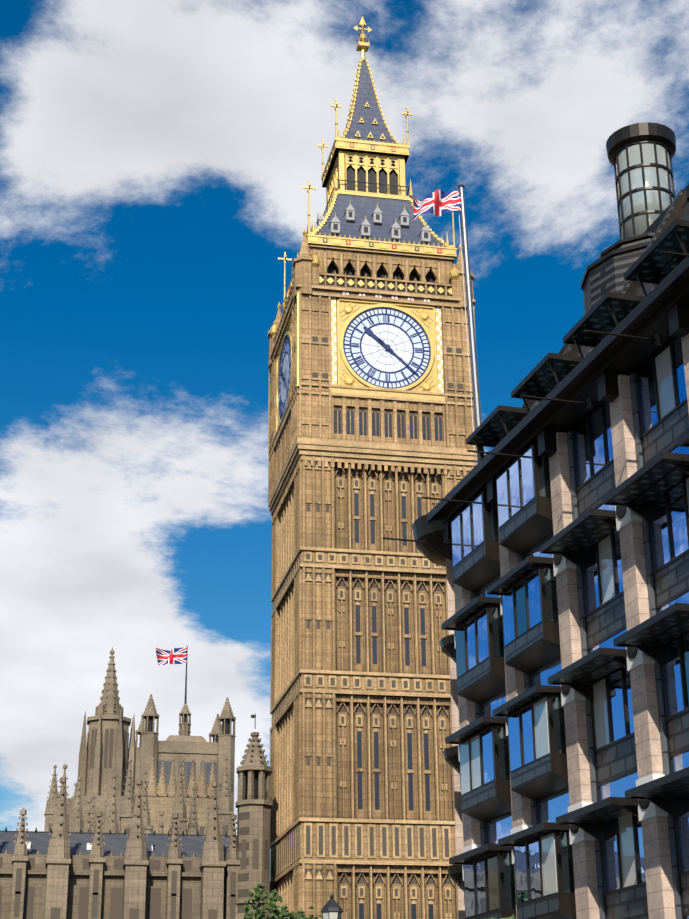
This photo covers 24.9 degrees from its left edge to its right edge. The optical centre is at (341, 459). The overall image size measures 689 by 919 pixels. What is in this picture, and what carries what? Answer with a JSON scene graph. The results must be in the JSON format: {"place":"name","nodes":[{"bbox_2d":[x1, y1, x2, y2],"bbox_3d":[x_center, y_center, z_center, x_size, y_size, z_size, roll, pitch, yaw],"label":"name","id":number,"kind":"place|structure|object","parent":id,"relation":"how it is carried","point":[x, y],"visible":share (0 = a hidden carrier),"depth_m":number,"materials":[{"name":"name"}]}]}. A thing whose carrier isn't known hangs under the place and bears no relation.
{"place":"outdoors","nodes":[
{"label":"outdoors","id":0,"kind":"place"},
{"bbox_2d":[0,0,688,880],"label":"sky","id":1,"kind":"structure","parent":0,"point":[157,157],"materials":[{"name":"blue"}]},
{"bbox_2d":[268,104,476,918],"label":"tower","id":2,"kind":"structure","parent":0,"point":[313,790],"depth_m":106.62,"materials":[{"name":"brown stone"}]},
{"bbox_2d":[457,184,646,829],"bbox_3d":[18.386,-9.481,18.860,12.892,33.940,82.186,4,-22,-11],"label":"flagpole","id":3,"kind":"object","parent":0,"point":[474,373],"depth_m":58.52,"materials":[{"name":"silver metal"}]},
{"bbox_2d":[460,347,688,895],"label":"window blinds","id":4,"kind":"object","parent":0,"point":[666,406],"visible":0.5,"depth_m":44.26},
{"label":"ground","id":5,"kind":"structure","parent":0,"visible":0},
{"bbox_2d":[0,646,272,918],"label":"palace building","id":6,"kind":"structure","parent":5,"relation":"on","point":[103,800],"depth_m":103.97,"materials":[{"name":"beige stone"}]},
{"bbox_2d":[0,761,229,857],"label":"roof","id":7,"kind":"structure","parent":6,"relation":"on","point":[115,845],"depth_m":107.23,"materials":[{"name":"grey stone"}]},
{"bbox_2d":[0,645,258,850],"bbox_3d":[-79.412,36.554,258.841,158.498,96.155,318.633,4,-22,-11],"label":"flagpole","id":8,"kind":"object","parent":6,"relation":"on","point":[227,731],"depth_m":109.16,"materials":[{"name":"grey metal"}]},
{"bbox_2d":[156,648,186,664],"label":"union flag","id":9,"kind":"object","parent":8,"relation":"on","point":[175,656],"visible":0.98,"depth_m":423.84,"materials":[{"name":"multicoloured fabric"}]},
{"bbox_2d":[0,724,267,918],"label":"palace windows","id":10,"kind":"structure","parent":6,"relation":"attached to","point":[152,902],"depth_m":102.08,"materials":[{"name":"brown"}]},
{"bbox_2d":[147,758,217,834],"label":"palace stone","id":11,"kind":"object","parent":5,"relation":"on","point":[161,796],"visible":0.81,"depth_m":245.79,"materials":[{"name":"beige stone"}]},
{"bbox_2d":[321,893,342,918],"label":"dark street frame","id":12,"kind":"object","parent":5,"relation":"on","point":[331,904],"visible":0.85,"depth_m":41.94,"materials":[{"name":"black metal"}]},
{"bbox_2d":[322,911,341,918],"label":"lantern glass","id":13,"kind":"object","parent":12,"relation":"on","point":[333,914],"visible":1,"depth_m":41.82,"materials":[{"name":"grey glass"}]},
{"bbox_2d":[267,244,477,918],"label":"tower stonework","id":14,"kind":"object","parent":5,"relation":"on","point":[390,454],"visible":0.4,"depth_m":105.51,"materials":[{"name":"beige stone"}]},
{"bbox_2d":[285,145,418,302],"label":"ornaments","id":15,"kind":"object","parent":14,"relation":"on","point":[369,242],"visible":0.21,"depth_m":115.47,"materials":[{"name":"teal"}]},
{"bbox_2d":[278,309,428,417],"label":"ring","id":16,"kind":"object","parent":14,"relation":"attached to","point":[405,326],"visible":0.15,"depth_m":111.32,"materials":[{"name":"white glass"}]},
{"bbox_2d":[281,314,430,402],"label":"clock face","id":17,"kind":"object","parent":14,"relation":"attached to","point":[395,361],"visible":0.1,"depth_m":111.28,"materials":[{"name":"white glass"}]},
{"bbox_2d":[274,141,455,443],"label":"tower gold","id":18,"kind":"object","parent":14,"relation":"attached to","point":[342,304],"visible":0.25,"depth_m":112.77,"materials":[{"name":"gold metal"}]},
{"bbox_2d":[270,336,468,917],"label":"tower recess","id":19,"kind":"object","parent":14,"relation":"in","point":[376,709],"visible":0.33,"depth_m":101.85,"materials":[{"name":"brown stone"}]},
{"bbox_2d":[268,16,475,454],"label":"trim","id":20,"kind":"structure","parent":14,"relation":"on","point":[362,47],"depth_m":116.00,"materials":[{"name":"gold metal"}]},
{"bbox_2d":[316,61,445,246],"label":"tower roof","id":21,"kind":"structure","parent":14,"relation":"on","point":[392,210],"depth_m":119.14,"materials":[{"name":"grey tile"}]},
{"bbox_2d":[291,204,443,277],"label":"dormers","id":22,"kind":"object","parent":21,"relation":"on","point":[366,223],"visible":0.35,"depth_m":116.77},
{"bbox_2d":[334,410,441,918],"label":"tower windows","id":23,"kind":"structure","parent":14,"relation":"in","point":[407,663],"depth_m":104.32,"materials":[{"name":"black glass"}]},
{"bbox_2d":[335,467,455,918],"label":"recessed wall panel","id":24,"kind":"object","parent":14,"relation":"in","point":[407,670],"visible":0.11,"depth_m":102.44,"materials":[{"name":"brown stone"}]},
{"bbox_2d":[383,122,688,918],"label":"frame","id":25,"kind":"object","parent":5,"relation":"on","point":[650,327],"visible":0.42,"depth_m":46.73,"materials":[{"name":"black metal"}]},
{"bbox_2d":[413,189,460,219],"bbox_3d":[3.677,-9.966,60.691,1.910,1.114,0.546,-6,-22,13],"label":"union flag","id":26,"kind":"object","parent":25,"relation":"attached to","point":[438,203],"visible":1,"depth_m":60.72,"materials":[{"name":"multicoloured fabric"}]},
{"bbox_2d":[446,333,688,918],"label":"windows","id":27,"kind":"structure","parent":25,"relation":"in","point":[550,810],"depth_m":44.32,"materials":[{"name":"blue glass"}]},
{"bbox_2d":[447,227,688,862],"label":"canopies","id":28,"kind":"object","parent":25,"relation":"attached to","point":[656,261],"visible":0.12,"depth_m":44.41,"materials":[{"name":"black metal"}]},
{"bbox_2d":[453,402,688,918],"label":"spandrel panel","id":29,"kind":"object","parent":25,"relation":"on","point":[620,758],"visible":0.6,"depth_m":43.52,"materials":[{"name":"black metal"}]},
{"bbox_2d":[455,447,688,910],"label":"dark glass","id":30,"kind":"object","parent":25,"relation":"in","point":[493,889],"visible":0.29,"depth_m":48.04,"materials":[{"name":"glass"}]},
{"bbox_2d":[470,373,681,918],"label":"stone pillars","id":31,"kind":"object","parent":25,"relation":"attached to","point":[652,612],"visible":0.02,"depth_m":43.17,"materials":[{"name":"grey stone"}]},
{"bbox_2d":[484,190,688,456],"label":"roof canopy","id":32,"kind":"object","parent":25,"relation":"on","point":[604,277],"depth_m":54.12,"materials":[{"name":"grey metal"}]},
{"bbox_2d":[615,143,673,238],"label":"glass panes","id":33,"kind":"object","parent":25,"relation":"attached to","point":[652,195],"visible":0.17,"depth_m":56.57,"materials":[{"name":"clear glass"}]},
{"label":"street tree bark","id":34,"kind":"object","parent":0,"visible":0},
{"bbox_2d":[251,898,296,918],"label":"tree leaves","id":35,"kind":"object","parent":34,"relation":"on","point":[294,916],"visible":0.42,"depth_m":54.76,"materials":[{"name":"green plant"}]},
{"bbox_2d":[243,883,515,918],"bbox_3d":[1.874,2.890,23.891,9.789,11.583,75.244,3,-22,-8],"label":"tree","id":36,"kind":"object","parent":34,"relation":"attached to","point":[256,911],"visible":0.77,"depth_m":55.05,"materials":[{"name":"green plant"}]}
]}

